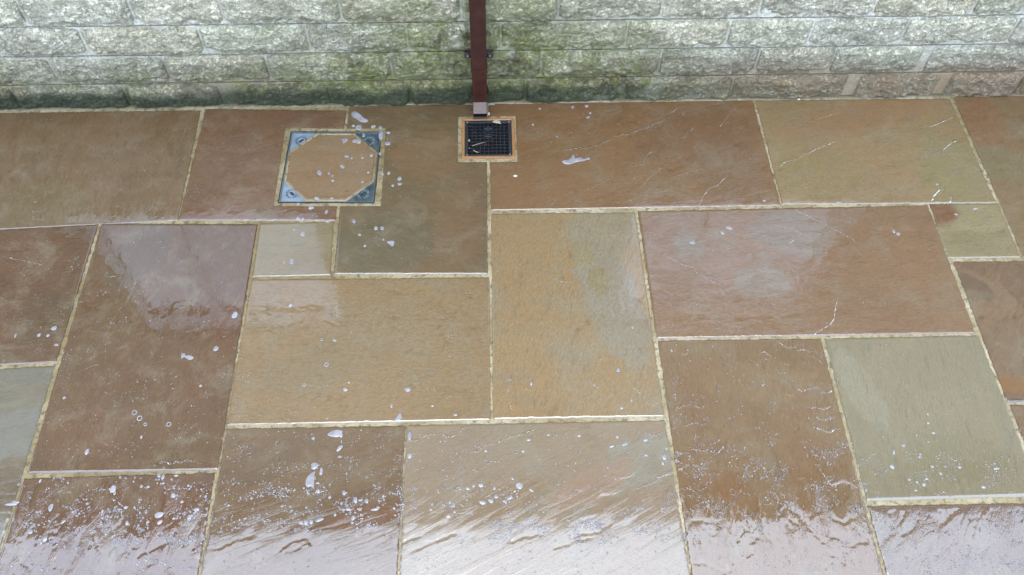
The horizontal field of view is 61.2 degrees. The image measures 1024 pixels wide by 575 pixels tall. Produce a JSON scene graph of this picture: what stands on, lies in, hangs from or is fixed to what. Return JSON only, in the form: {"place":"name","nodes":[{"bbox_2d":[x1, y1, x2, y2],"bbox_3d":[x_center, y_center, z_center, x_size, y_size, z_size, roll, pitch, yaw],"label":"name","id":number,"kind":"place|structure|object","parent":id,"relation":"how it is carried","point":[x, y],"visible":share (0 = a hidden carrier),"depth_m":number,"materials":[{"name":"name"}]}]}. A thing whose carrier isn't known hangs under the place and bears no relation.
{"place":"outdoors","nodes":[
{"label":"outdoors","id":0,"kind":"place"},
{"bbox_2d":[23,101,952,494],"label":"water threads","id":1,"kind":"object","parent":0,"point":[705,277],"visible":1,"depth_m":3.37,"materials":[{"name":"clear liquid"}]},
{"bbox_2d":[0,92,1023,574],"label":"patio","id":2,"kind":"structure","parent":0,"point":[938,358],"depth_m":3.23,"materials":[{"name":"stone"}]},
{"bbox_2d":[181,353,193,359],"bbox_3d":[-1.192,0.255,3.172,0.051,0.002,0.023,19,58,11],"label":"soapy splash","id":3,"kind":"object","parent":2,"relation":"on","point":[188,357],"visible":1,"depth_m":3.17,"materials":[{"name":"liquid"}]},
{"bbox_2d":[305,472,314,488],"bbox_3d":[-0.680,0.649,2.918,0.031,0.003,0.062,-1,57,-2],"label":"soapy splash","id":4,"kind":"object","parent":2,"relation":"on","point":[309,481],"visible":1,"depth_m":2.92,"materials":[{"name":"liquid"}]},
{"bbox_2d":[278,131,380,203],"bbox_3d":[-0.770,-0.508,3.701,0.397,0.035,0.400,0,57,-1],"label":"inspection cover","id":5,"kind":"object","parent":2,"relation":"in","point":[309,154],"visible":1,"depth_m":3.68,"materials":[{"name":"stone"}]},
{"bbox_2d":[327,430,341,436],"bbox_3d":[-0.616,0.508,3.012,0.052,0.002,0.029,-1,57,-2],"label":"soapy splash","id":6,"kind":"object","parent":2,"relation":"on","point":[333,435],"visible":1,"depth_m":3.01,"materials":[{"name":"liquid"}]},
{"bbox_2d":[351,111,367,121],"bbox_3d":[-0.680,-0.755,3.846,0.094,0.002,0.035,39,64,22],"label":"soapy splash","id":7,"kind":"object","parent":2,"relation":"on","point":[357,115],"visible":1,"depth_m":3.85,"materials":[{"name":"liquid"}]},
{"bbox_2d":[132,131,619,497],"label":"soap bubbles","id":8,"kind":"object","parent":2,"relation":"on","point":[303,386],"visible":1,"depth_m":3.04,"materials":[{"name":"liquid"}]},
{"bbox_2d":[393,413,401,421],"bbox_3d":[-0.400,0.461,3.046,0.019,0.002,0.041,31,61,18],"label":"soapy splash","id":9,"kind":"object","parent":2,"relation":"on","point":[398,417],"visible":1,"depth_m":3.04,"materials":[{"name":"liquid"}]},
{"bbox_2d":[462,118,514,158],"bbox_3d":[-0.104,-0.630,3.821,0.230,0.092,0.236,-1,57,-1],"label":"gully drain","id":10,"kind":"object","parent":2,"relation":"in","point":[498,139],"visible":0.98,"depth_m":3.80,"materials":[{"name":"black plastic"}]},
{"bbox_2d":[5,105,1015,543],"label":"soapy droplets","id":11,"kind":"object","parent":2,"relation":"on","point":[235,313],"visible":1,"depth_m":2.97,"materials":[{"name":"liquid"}]},
{"bbox_2d":[1,102,1020,573],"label":"water droplets","id":12,"kind":"object","parent":2,"relation":"on","point":[435,472],"visible":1,"depth_m":2.89},
{"bbox_2d":[564,156,586,163],"bbox_3d":[0.268,-0.549,3.722,0.110,0.002,0.038,-15,58,-11],"label":"soapy splash","id":13,"kind":"object","parent":2,"relation":"on","point":[571,161],"visible":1,"depth_m":3.72,"materials":[{"name":"liquid"}]},
{"bbox_2d":[218,503,1019,574],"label":"rain drops","id":14,"kind":"object","parent":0,"point":[801,535],"visible":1,"depth_m":2.83,"materials":[{"name":"clear liquid"}]},
{"label":"ground","id":15,"kind":"structure","parent":0,"visible":0},
{"bbox_2d":[0,0,1023,109],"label":"house wall","id":16,"kind":"structure","parent":15,"relation":"on","point":[117,54],"depth_m":3.66,"materials":[{"name":"stone"}]},
{"bbox_2d":[464,0,492,118],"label":"downpipe","id":17,"kind":"object","parent":16,"relation":"attached to","point":[478,54],"visible":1,"depth_m":3.60,"materials":[{"name":"brown plastic"}]}
]}

